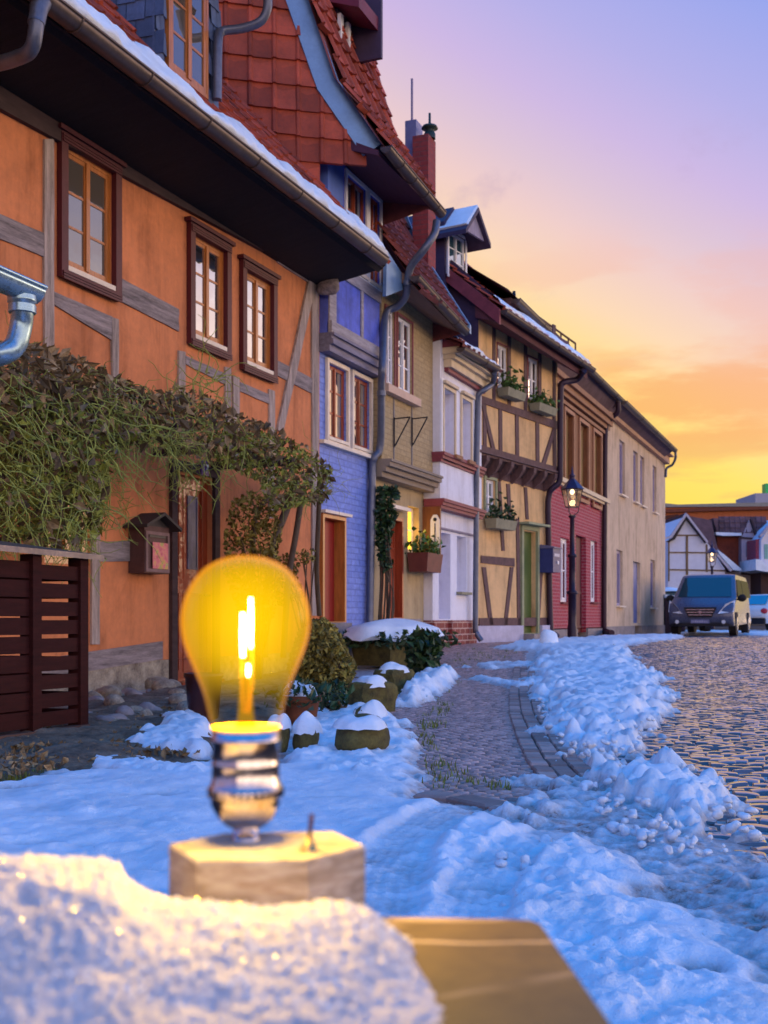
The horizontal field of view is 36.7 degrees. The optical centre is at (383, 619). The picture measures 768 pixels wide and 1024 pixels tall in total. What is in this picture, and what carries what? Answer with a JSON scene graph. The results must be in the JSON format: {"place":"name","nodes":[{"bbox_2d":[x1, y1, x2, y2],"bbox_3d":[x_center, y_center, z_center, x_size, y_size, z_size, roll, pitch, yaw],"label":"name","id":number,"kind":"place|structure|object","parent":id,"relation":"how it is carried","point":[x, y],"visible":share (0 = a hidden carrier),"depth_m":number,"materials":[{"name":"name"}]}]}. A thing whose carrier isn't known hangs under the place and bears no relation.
{"place":"outdoors","nodes":[
{"label":"outdoors","id":0,"kind":"place"},
{"bbox_2d":[0,265,47,366],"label":"porch gutter","id":1,"kind":"object","parent":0,"point":[25,295],"visible":1,"depth_m":6.04,"materials":[{"name":"metal"}]},
{"bbox_2d":[0,670,358,781],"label":"earth strip","id":2,"kind":"object","parent":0,"point":[230,710],"visible":0.13,"depth_m":6.49,"materials":[{"name":"soil"}]},
{"bbox_2d":[0,702,214,778],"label":"leaf litter","id":3,"kind":"object","parent":2,"relation":"on","point":[24,767],"visible":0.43,"depth_m":5.22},
{"bbox_2d":[139,708,152,715],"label":"field stone","id":4,"kind":"object","parent":2,"relation":"on","point":[146,712],"visible":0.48,"depth_m":7.40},
{"bbox_2d":[139,702,161,710],"bbox_3d":[-1.559,0.613,7.691,0.186,0.131,0.185,0,0,-13],"label":"field stone","id":5,"kind":"object","parent":2,"relation":"on","point":[147,705],"visible":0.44,"depth_m":7.64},
{"bbox_2d":[151,679,176,689],"bbox_3d":[-1.922,0.586,10.108,0.219,0.125,0.172,0,0,-2],"label":"field stone","id":6,"kind":"object","parent":2,"relation":"on","point":[161,684],"visible":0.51,"depth_m":10.06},
{"bbox_2d":[168,693,186,703],"bbox_3d":[-1.440,0.601,8.262,0.204,0.152,0.186,0,0,3],"label":"field stone","id":7,"kind":"object","parent":2,"relation":"on","point":[176,697],"visible":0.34,"depth_m":8.19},
{"bbox_2d":[184,672,223,720],"bbox_3d":[-1.065,0.479,6.838,0.235,0.323,0.235,0,0,22],"label":"planter","id":8,"kind":"object","parent":2,"relation":"on","point":[203,692],"visible":0.82,"depth_m":6.75,"materials":[{"name":"red ceramic"}]},
{"bbox_2d":[222,490,283,678],"bbox_3d":[-1.319,-0.349,11.728,0.637,1.989,1.397,0,0,-9],"label":"shrub","id":9,"kind":"object","parent":2,"relation":"on","point":[259,627],"visible":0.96,"depth_m":11.69,"materials":[{"name":"green plant"}]},
{"bbox_2d":[277,548,316,631],"bbox_3d":[-0.992,-0.119,13.226,0.478,1.425,0.522,0,0,-6],"label":"shrub","id":10,"kind":"object","parent":2,"relation":"on","point":[297,595],"visible":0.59,"depth_m":13.21,"materials":[{"name":"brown plant"}]},
{"bbox_2d":[286,616,358,686],"bbox_3d":[-0.512,0.375,9.781,0.626,0.803,1.814,0,0,-4],"label":"shrub","id":11,"kind":"object","parent":2,"relation":"on","point":[333,661],"visible":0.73,"depth_m":9.47,"materials":[{"name":"green plant"}]},
{"bbox_2d":[318,678,349,711],"bbox_3d":[-0.339,0.550,7.779,0.250,0.325,0.760,0,0,-1],"label":"shrub","id":12,"kind":"object","parent":2,"relation":"on","point":[337,683],"visible":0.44,"depth_m":7.64,"materials":[{"name":"green plant"}]},
{"bbox_2d":[439,205,477,229],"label":"roof snow","id":13,"kind":"structure","parent":0,"point":[461,216],"depth_m":19.88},
{"bbox_2d":[390,641,604,804],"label":"pavement","id":14,"kind":"structure","parent":0,"point":[478,716],"depth_m":6.78,"materials":[{"name":"stone"}]},
{"bbox_2d":[403,624,443,674],"bbox_3d":[0.437,0.356,12.729,0.455,0.610,1.540,0,0,2],"label":"evergreen plant","id":15,"kind":"object","parent":14,"relation":"on","point":[423,650],"visible":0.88,"depth_m":12.40,"materials":[{"name":"green plant"}]},
{"bbox_2d":[560,466,583,637],"bbox_3d":[3.951,-1.418,24.300,0.506,3.613,0.438,0,0,12],"label":"street lamp","id":16,"kind":"object","parent":14,"relation":"on","point":[572,485],"visible":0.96,"depth_m":24.24,"materials":[{"name":"metal"}]},
{"bbox_2d":[377,0,767,503],"label":"sky","id":17,"kind":"structure","parent":0,"point":[612,155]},
{"bbox_2d":[617,635,767,862],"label":"cobbled road","id":18,"kind":"structure","parent":0,"point":[718,714],"depth_m":7.96,"materials":[{"name":"stone"}]},
{"bbox_2d":[738,594,767,630],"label":"parked car","id":19,"kind":"object","parent":18,"relation":"on","point":[758,605],"visible":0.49,"depth_m":44.22,"materials":[{"name":"white paint"}]},
{"bbox_2d":[665,513,734,587],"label":"gabled house","id":20,"kind":"structure","parent":0,"point":[689,539],"depth_m":56.00,"materials":[{"name":"paint"}]},
{"bbox_2d":[717,550,741,571],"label":"roof snow","id":21,"kind":"structure","parent":20,"relation":"on","point":[732,565],"depth_m":56.10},
{"bbox_2d":[685,624,765,629],"bbox_3d":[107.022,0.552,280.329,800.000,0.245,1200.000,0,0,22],"label":"ground","id":22,"kind":"structure","parent":0,"point":[757,627],"depth_m":75.73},
{"bbox_2d":[0,0,390,691],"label":"half timbered house","id":23,"kind":"structure","parent":22,"relation":"on","point":[146,214],"depth_m":10.87,"materials":[{"name":"orange paint"}]},
{"bbox_2d":[44,484,88,565],"bbox_3d":[-2.694,-0.819,9.784,0.054,0.701,0.600,0,0,22],"label":"window","id":24,"kind":"structure","parent":23,"relation":"in","point":[47,557],"depth_m":9.76,"materials":[{"name":"orange wood"}]},
{"bbox_2d":[57,130,121,301],"bbox_3d":[-2.565,-3.466,10.036,0.105,1.214,0.854,0,0,22],"label":"window","id":25,"kind":"structure","parent":23,"relation":"in","point":[83,188],"depth_m":10.02,"materials":[{"name":"orange wood"}]},
{"bbox_2d":[122,512,181,574],"bbox_3d":[-2.142,-0.707,10.732,0.265,0.564,0.587,0,0,22],"label":"mailbox","id":26,"kind":"object","parent":23,"relation":"attached to","point":[154,529],"visible":0.98,"depth_m":10.62,"materials":[{"name":"brown wood"}]},
{"bbox_2d":[0,310,368,657],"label":"creeper","id":27,"kind":"object","parent":23,"relation":"attached to","point":[79,415],"visible":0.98,"depth_m":8.35,"materials":[{"name":"green plant"}]},
{"bbox_2d":[165,0,208,99],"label":"window","id":28,"kind":"structure","parent":23,"relation":"in","point":[187,21],"depth_m":10.79,"materials":[{"name":"orange wood"}]},
{"bbox_2d":[178,476,210,680],"bbox_3d":[-1.951,-0.406,11.662,0.101,2.038,0.704,0,0,22],"label":"door","id":29,"kind":"structure","parent":23,"relation":"in","point":[192,541],"depth_m":11.75,"materials":[{"name":"red wood"}]},
{"bbox_2d":[187,221,231,359],"bbox_3d":[-1.811,-3.351,11.894,0.105,1.209,0.815,0,0,22],"label":"window","id":30,"kind":"structure","parent":23,"relation":"in","point":[209,269],"depth_m":11.91,"materials":[{"name":"orange wood"}]},
{"bbox_2d":[64,0,387,254],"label":"roof snow","id":31,"kind":"structure","parent":23,"relation":"on","point":[149,58],"depth_m":10.14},
{"bbox_2d":[239,259,277,382],"bbox_3d":[-1.413,-3.297,12.875,0.105,1.189,0.805,0,0,22],"label":"window","id":32,"kind":"structure","parent":23,"relation":"in","point":[253,292],"depth_m":12.88,"materials":[{"name":"orange wood"}]},
{"bbox_2d":[0,648,516,790],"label":"grass","id":33,"kind":"structure","parent":22,"relation":"on","point":[421,735],"depth_m":5.03,"materials":[{"name":"green plant"}]},
{"bbox_2d":[219,0,446,660],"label":"narrow house","id":34,"kind":"structure","parent":22,"relation":"on","point":[302,78],"depth_m":14.69,"materials":[{"name":"blue paint"}]},
{"bbox_2d":[325,520,333,621],"bbox_3d":[-0.746,-0.620,14.752,0.092,1.297,0.608,0,0,22],"label":"door","id":35,"kind":"structure","parent":34,"relation":"in","point":[329,525],"depth_m":14.89,"materials":[{"name":"red wood"}]},
{"bbox_2d":[325,357,349,447],"bbox_3d":[-0.619,-2.767,14.867,0.120,1.054,0.699,0,0,22],"label":"window","id":36,"kind":"structure","parent":34,"relation":"in","point":[334,377],"depth_m":14.88,"materials":[{"name":"white wood"}]},
{"bbox_2d":[344,168,369,282],"bbox_3d":[-0.379,-5.132,15.140,0.120,1.276,0.738,0,0,22],"label":"window","id":37,"kind":"structure","parent":34,"relation":"in","point":[353,194],"depth_m":15.20,"materials":[{"name":"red wood"}]},
{"bbox_2d":[350,369,372,454],"bbox_3d":[-0.325,-2.767,15.592,0.120,1.054,0.695,0,0,22],"label":"window","id":38,"kind":"structure","parent":34,"relation":"in","point":[358,388],"depth_m":15.61,"materials":[{"name":"white wood"}]},
{"bbox_2d":[369,188,382,292],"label":"window","id":39,"kind":"structure","parent":34,"relation":"in","point":[373,205],"depth_m":15.82,"materials":[{"name":"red wood"}]},
{"bbox_2d":[0,630,767,1023],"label":"snow","id":40,"kind":"structure","parent":22,"relation":"on","point":[650,932],"depth_m":3.37,"materials":[{"name":"snow"}]},
{"bbox_2d":[0,541,103,738],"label":"bin enclosure","id":41,"kind":"object","parent":40,"relation":"on","point":[27,703],"visible":0.98,"depth_m":6.13,"materials":[{"name":"wood"}]},
{"bbox_2d":[97,685,120,697],"bbox_3d":[-2.162,0.598,9.117,0.184,0.159,0.288,0,0,-38],"label":"field stone","id":42,"kind":"object","parent":40,"relation":"on","point":[105,691],"visible":0.48,"depth_m":9.02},
{"bbox_2d":[104,694,124,705],"bbox_3d":[-1.913,0.590,8.205,0.147,0.125,0.213,0,0,-7],"label":"field stone","id":43,"kind":"object","parent":40,"relation":"on","point":[112,699],"visible":0.51,"depth_m":8.13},
{"bbox_2d":[116,705,133,714],"bbox_3d":[-1.652,0.602,7.362,0.132,0.106,0.159,0,0,-7],"label":"field stone","id":44,"kind":"object","parent":40,"relation":"on","point":[125,710],"visible":0.45,"depth_m":7.32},
{"bbox_2d":[145,677,167,690],"bbox_3d":[-2.062,0.598,10.585,0.256,0.148,0.192,0,0,18],"label":"field stone","id":45,"kind":"object","parent":40,"relation":"on","point":[149,682],"visible":0.43,"depth_m":10.53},
{"bbox_2d":[175,700,187,710],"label":"field stone","id":46,"kind":"object","parent":40,"relation":"on","point":[182,705],"visible":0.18,"depth_m":7.65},
{"bbox_2d":[266,722,289,752],"bbox_3d":[-0.517,0.556,5.595,0.132,0.168,0.125,0,0,22],"label":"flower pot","id":47,"kind":"object","parent":40,"relation":"on","point":[284,735],"visible":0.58,"depth_m":5.54,"materials":[{"name":"stone"}]},
{"bbox_2d":[267,713,291,729],"bbox_3d":[-0.500,0.491,5.594,0.123,0.076,0.154,0,0,22],"label":"snow heap","id":48,"kind":"object","parent":47,"relation":"on","point":[283,721],"visible":0.92,"depth_m":5.55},
{"bbox_2d":[250,673,354,724],"bbox_3d":[-0.472,0.482,7.003,0.584,0.316,0.563,0,0,-33],"label":"flower pot","id":49,"kind":"object","parent":40,"relation":"on","point":[295,706],"visible":0.84,"depth_m":6.93,"materials":[{"name":"ceramic"}]},
{"bbox_2d":[282,681,317,695],"bbox_3d":[-0.501,0.435,7.025,0.252,0.127,0.215,0,0,22],"label":"snow heap","id":50,"kind":"object","parent":49,"relation":"on","point":[301,690],"visible":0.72,"depth_m":6.96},
{"bbox_2d":[292,730,318,749],"bbox_3d":[-0.376,0.570,5.598,0.126,0.140,0.168,0,0,-34],"label":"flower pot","id":51,"kind":"object","parent":40,"relation":"on","point":[303,740],"visible":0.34,"depth_m":5.53,"materials":[{"name":"stone"}]},
{"bbox_2d":[291,711,322,734],"bbox_3d":[-0.377,0.497,5.592,0.172,0.111,0.163,0,0,22],"label":"snow heap","id":52,"kind":"object","parent":51,"relation":"on","point":[306,722],"visible":1,"depth_m":5.54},
{"bbox_2d":[335,713,389,750],"bbox_3d":[-0.106,0.542,5.455,0.256,0.195,0.297,0,0,22],"label":"boulder","id":53,"kind":"object","parent":40,"relation":"on","point":[350,740],"visible":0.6,"depth_m":5.34,"materials":[{"name":"stone"}]},
{"bbox_2d":[331,714,387,730],"bbox_3d":[-0.106,0.479,5.447,0.266,0.064,0.284,0,0,22],"label":"snow heap","id":54,"kind":"object","parent":53,"relation":"on","point":[353,722],"visible":0.97,"depth_m":5.35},
{"bbox_2d":[347,681,397,711],"bbox_3d":[-0.087,0.545,8.164,0.263,0.229,0.350,0,0,44],"label":"stone block","id":55,"kind":"object","parent":40,"relation":"on","point":[386,696],"depth_m":8.07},
{"bbox_2d":[355,675,386,687],"bbox_3d":[-0.089,0.433,8.166,0.248,0.087,0.322,0,0,22],"label":"snow heap","id":56,"kind":"object","parent":55,"relation":"on","point":[377,680],"visible":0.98,"depth_m":8.07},
{"bbox_2d":[373,669,414,693],"bbox_3d":[0.081,0.540,10.128,0.265,0.240,0.369,0,0,37],"label":"stone block","id":57,"kind":"object","parent":40,"relation":"on","point":[398,678],"depth_m":10.00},
{"bbox_2d":[379,662,408,673],"bbox_3d":[0.088,0.419,10.115,0.254,0.099,0.326,0,0,22],"label":"snow heap","id":58,"kind":"object","parent":57,"relation":"on","point":[389,665],"visible":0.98,"depth_m":10.05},
{"bbox_2d":[339,628,461,665],"bbox_3d":[0.122,0.333,14.710,1.125,0.486,1.787,0,0,34],"label":"planting trough","id":59,"kind":"object","parent":40,"relation":"on","point":[382,650],"visible":0.49,"depth_m":14.25,"materials":[{"name":"stone"}]},
{"bbox_2d":[342,618,443,641],"bbox_3d":[0.083,0.131,14.720,1.077,0.289,1.765,0,0,42],"label":"snow heap","id":60,"kind":"object","parent":59,"relation":"on","point":[368,631],"visible":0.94,"depth_m":14.15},
{"bbox_2d":[539,629,557,642],"bbox_3d":[2.535,0.341,17.776,0.308,0.373,0.379,0,0,22],"label":"snow lump","id":61,"kind":"object","parent":40,"relation":"on","point":[548,636],"visible":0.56,"depth_m":17.68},
{"bbox_2d":[397,644,761,906],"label":"snow clods","id":62,"kind":"object","parent":40,"relation":"on","point":[649,832],"visible":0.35,"depth_m":3.52,"materials":[{"name":"snow"}]},
{"bbox_2d":[665,591,710,630],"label":"parked car","id":63,"kind":"object","parent":40,"relation":"on","point":[700,628],"visible":0.02,"depth_m":42.76,"materials":[{"name":"teal paint"}]},
{"bbox_2d":[666,574,750,635],"bbox_3d":[10.482,-0.467,36.991,2.432,1.916,5.020,0,0,24],"label":"parked van","id":64,"kind":"object","parent":40,"relation":"on","point":[709,600],"visible":0.96,"depth_m":35.44,"materials":[{"name":"blue metal"}]},
{"bbox_2d":[706,543,717,629],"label":"street lamp","id":65,"kind":"object","parent":40,"relation":"on","point":[711,550],"visible":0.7,"depth_m":46.94,"materials":[{"name":"metal"}]},
{"bbox_2d":[371,78,470,622],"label":"town house","id":66,"kind":"structure","parent":22,"relation":"on","point":[425,317],"depth_m":16.99,"materials":[{"name":"beige paint"}]},
{"bbox_2d":[374,484,400,619],"bbox_3d":[0.048,-0.793,15.883,0.380,2.171,0.561,0,0,3],"label":"climbing plant","id":67,"kind":"object","parent":66,"relation":"attached to","point":[384,526],"visible":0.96,"depth_m":15.79,"materials":[{"name":"green plant"}]},
{"bbox_2d":[384,527,394,617],"bbox_3d":[0.016,-0.728,16.667,0.045,1.407,0.727,0,0,22],"label":"door","id":68,"kind":"structure","parent":66,"relation":"in","point":[392,551],"depth_m":16.91,"materials":[{"name":"red wood"}]},
{"bbox_2d":[384,303,395,385],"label":"window","id":69,"kind":"structure","parent":66,"relation":"in","point":[388,379],"depth_m":16.28,"materials":[{"name":"white paint"}]},
{"bbox_2d":[396,312,413,395],"bbox_3d":[0.272,-3.800,16.707,0.090,1.119,0.646,0,0,22],"label":"window","id":70,"kind":"structure","parent":66,"relation":"in","point":[402,327],"depth_m":16.70,"materials":[{"name":"white paint"}]},
{"bbox_2d":[408,508,412,552],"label":"window","id":71,"kind":"structure","parent":66,"relation":"in","point":[410,514],"depth_m":17.66,"materials":[{"name":"glass"}]},
{"bbox_2d":[404,526,444,572],"bbox_3d":[0.594,-1.045,17.406,0.619,0.676,0.834,0,0,22],"label":"window box","id":72,"kind":"object","parent":66,"relation":"attached to","point":[421,560],"visible":0.99,"depth_m":17.14,"materials":[{"name":"ceramic"}]},
{"bbox_2d":[430,515,439,547],"bbox_3d":[0.782,-1.338,17.735,0.150,0.532,0.027,0,0,22],"label":"wall thermometer","id":73,"kind":"object","parent":66,"relation":"attached to","point":[435,525],"depth_m":17.73,"materials":[{"name":"white paint"}]},
{"bbox_2d":[423,337,501,646],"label":"bay fronted house","id":74,"kind":"structure","parent":22,"relation":"on","point":[464,377],"depth_m":18.65,"materials":[{"name":"white paint"}]},
{"bbox_2d":[443,384,456,464],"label":"window","id":75,"kind":"structure","parent":74,"relation":"in","point":[446,387],"depth_m":18.37,"materials":[{"name":"white paint"}]},
{"bbox_2d":[460,394,472,470],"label":"window","id":76,"kind":"structure","parent":74,"relation":"in","point":[462,396],"depth_m":18.70,"materials":[{"name":"white paint"}]},
{"bbox_2d":[452,336,499,365],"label":"roof snow","id":77,"kind":"structure","parent":74,"relation":"on","point":[478,350],"depth_m":18.36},
{"bbox_2d":[413,790,544,815],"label":"kerb","id":78,"kind":"structure","parent":22,"relation":"on","point":[485,803],"depth_m":4.08,"materials":[{"name":"stone"}]},
{"bbox_2d":[381,917,609,1023],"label":"stone ledge","id":79,"kind":"object","parent":22,"relation":"on","point":[492,971],"visible":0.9,"depth_m":0.48,"materials":[{"name":"stone"}]},
{"bbox_2d":[0,851,445,1023],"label":"snow heap","id":80,"kind":"object","parent":79,"relation":"on","point":[97,940],"visible":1,"depth_m":0.45,"materials":[{"name":"white"}]},
{"bbox_2d":[169,556,364,906],"bbox_3d":[-0.059,0.057,0.590,0.100,0.181,0.086,0,0,0],"label":"table lamp","id":81,"kind":"object","parent":79,"relation":"on","point":[246,861],"visible":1,"depth_m":0.58,"materials":[{"name":"yellow wood"}]},
{"bbox_2d":[408,207,595,642],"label":"jettied house","id":82,"kind":"structure","parent":22,"relation":"on","point":[521,451],"depth_m":21.05,"materials":[{"name":"yellow paint"}]},
{"bbox_2d":[446,234,466,276],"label":"window","id":83,"kind":"structure","parent":82,"relation":"in","point":[454,244],"depth_m":20.16,"materials":[{"name":"white paint"}]},
{"bbox_2d":[484,475,497,515],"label":"window","id":84,"kind":"structure","parent":82,"relation":"in","point":[488,485],"depth_m":20.59,"materials":[{"name":"white paint"}]},
{"bbox_2d":[485,492,518,530],"bbox_3d":[2.082,-1.945,20.582,0.490,0.692,0.995,0,0,32],"label":"window box","id":85,"kind":"object","parent":82,"relation":"attached to","point":[496,521],"visible":1,"depth_m":20.48,"materials":[{"name":"grey stone"}]},
{"bbox_2d":[497,341,507,387],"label":"window","id":86,"kind":"structure","parent":82,"relation":"in","point":[501,352],"depth_m":20.61,"materials":[{"name":"white paint"}]},
{"bbox_2d":[496,366,529,401],"bbox_3d":[2.281,-4.228,20.580,0.407,0.604,0.889,0,0,32],"label":"window box","id":87,"kind":"object","parent":82,"relation":"attached to","point":[512,392],"visible":0.99,"depth_m":20.48,"materials":[{"name":"grey stone"}]},
{"bbox_2d":[524,532,530,632],"bbox_3d":[2.658,-0.704,22.022,0.030,1.925,0.630,0,0,32],"label":"door","id":88,"kind":"structure","parent":82,"relation":"in","point":[527,536],"depth_m":22.13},
{"bbox_2d":[527,354,538,402],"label":"window","id":89,"kind":"structure","parent":82,"relation":"in","point":[531,364],"depth_m":21.71,"materials":[{"name":"white paint"}]},
{"bbox_2d":[483,287,590,363],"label":"roof snow","id":90,"kind":"structure","parent":82,"relation":"on","point":[538,326],"depth_m":21.22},
{"bbox_2d":[527,386,560,416],"bbox_3d":[2.973,-4.106,21.774,0.424,0.472,0.934,0,0,32],"label":"window box","id":91,"kind":"object","parent":82,"relation":"attached to","point":[540,405],"visible":1,"depth_m":21.61,"materials":[{"name":"grey stone"}]},
{"bbox_2d":[540,544,561,572],"bbox_3d":[3.231,-1.179,22.417,0.310,0.540,0.400,0,0,32],"label":"mailbox","id":92,"kind":"object","parent":82,"relation":"attached to","point":[549,559],"visible":1,"depth_m":22.29,"materials":[{"name":"blue paint"}]},
{"bbox_2d":[464,263,625,637],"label":"brick house","id":93,"kind":"structure","parent":22,"relation":"on","point":[589,403],"depth_m":28.51,"materials":[{"name":"red brick"}]},
{"bbox_2d":[560,538,567,603],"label":"window","id":94,"kind":"structure","parent":93,"relation":"in","point":[563,541],"depth_m":26.90,"materials":[{"name":"white paint"}]},
{"bbox_2d":[564,406,574,498],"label":"window","id":95,"kind":"structure","parent":93,"relation":"in","point":[566,418],"depth_m":27.01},
{"bbox_2d":[576,537,581,631],"bbox_3d":[4.689,-0.856,28.267,0.050,2.338,1.139,0,0,22],"label":"door","id":96,"kind":"structure","parent":93,"relation":"in","point":[578,540],"depth_m":28.50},
{"bbox_2d":[578,417,589,504],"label":"window","id":97,"kind":"structure","parent":93,"relation":"in","point":[580,428],"depth_m":28.50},
{"bbox_2d":[591,541,599,603],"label":"window","id":98,"kind":"structure","parent":93,"relation":"in","point":[592,543],"depth_m":29.89,"materials":[{"name":"white paint"}]},
{"bbox_2d":[592,427,602,510],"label":"window","id":99,"kind":"structure","parent":93,"relation":"in","point":[594,438],"depth_m":30.05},
{"bbox_2d":[509,666,590,778],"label":"kerb","id":100,"kind":"structure","parent":22,"relation":"on","point":[547,764],"depth_m":5.99,"materials":[{"name":"stone"}]},
{"bbox_2d":[591,401,677,634],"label":"roughcast house","id":101,"kind":"structure","parent":22,"relation":"on","point":[641,447],"depth_m":35.29,"materials":[{"name":"paint"}]},
{"bbox_2d":[616,551,625,606],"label":"window","id":102,"kind":"structure","parent":101,"relation":"in","point":[618,552],"depth_m":33.21,"materials":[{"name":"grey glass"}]},
{"bbox_2d":[619,441,628,497],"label":"window","id":103,"kind":"structure","parent":101,"relation":"in","point":[620,444],"depth_m":33.50,"materials":[{"name":"grey glass"}]},
{"bbox_2d":[633,562,636,622],"bbox_3d":[7.646,-0.824,35.531,0.030,1.872,1.228,0,0,22],"label":"door","id":104,"kind":"structure","parent":101,"relation":"in","point":[634,564],"depth_m":35.68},
{"bbox_2d":[633,452,640,504],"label":"window","id":105,"kind":"structure","parent":101,"relation":"in","point":[634,501],"depth_m":35.47,"materials":[{"name":"grey glass"}]},
{"bbox_2d":[640,457,647,508],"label":"window","id":106,"kind":"structure","parent":101,"relation":"in","point":[641,505],"depth_m":36.65,"materials":[{"name":"grey glass"}]},
{"bbox_2d":[650,560,657,608],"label":"window","id":107,"kind":"structure","parent":101,"relation":"in","point":[651,562],"depth_m":38.64,"materials":[{"name":"grey glass"}]},
{"bbox_2d":[664,594,684,633],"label":"garden wall","id":108,"kind":"structure","parent":22,"relation":"on","point":[666,619],"depth_m":40.50,"materials":[{"name":"stone"}]},
{"bbox_2d":[665,483,767,519],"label":"factory building","id":109,"kind":"structure","parent":22,"relation":"on","point":[755,504],"depth_m":105.00,"materials":[{"name":"orange brick"}]},
{"bbox_2d":[709,516,766,592],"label":"dormered house","id":110,"kind":"structure","parent":0,"point":[733,549],"depth_m":56.80,"materials":[{"name":"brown wood"}]},
{"bbox_2d":[714,532,741,535],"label":"roof snow","id":111,"kind":"structure","parent":110,"relation":"on","point":[726,534],"depth_m":56.65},
{"bbox_2d":[747,520,767,594],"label":"gabled house","id":112,"kind":"structure","parent":0,"point":[757,546],"depth_m":55.40,"materials":[{"name":"paint"}]},
{"bbox_2d":[740,559,767,573],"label":"roof snow","id":113,"kind":"structure","parent":112,"relation":"on","point":[752,566],"depth_m":55.01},
{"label":"boulder","id":114,"kind":"object","parent":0,"visible":0},
{"bbox_2d":[353,700,387,717],"bbox_3d":[-0.076,0.551,7.148,0.212,0.114,0.255,0,0,22],"label":"snow heap","id":115,"kind":"object","parent":114,"relation":"on","point":[375,707],"visible":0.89,"depth_m":7.07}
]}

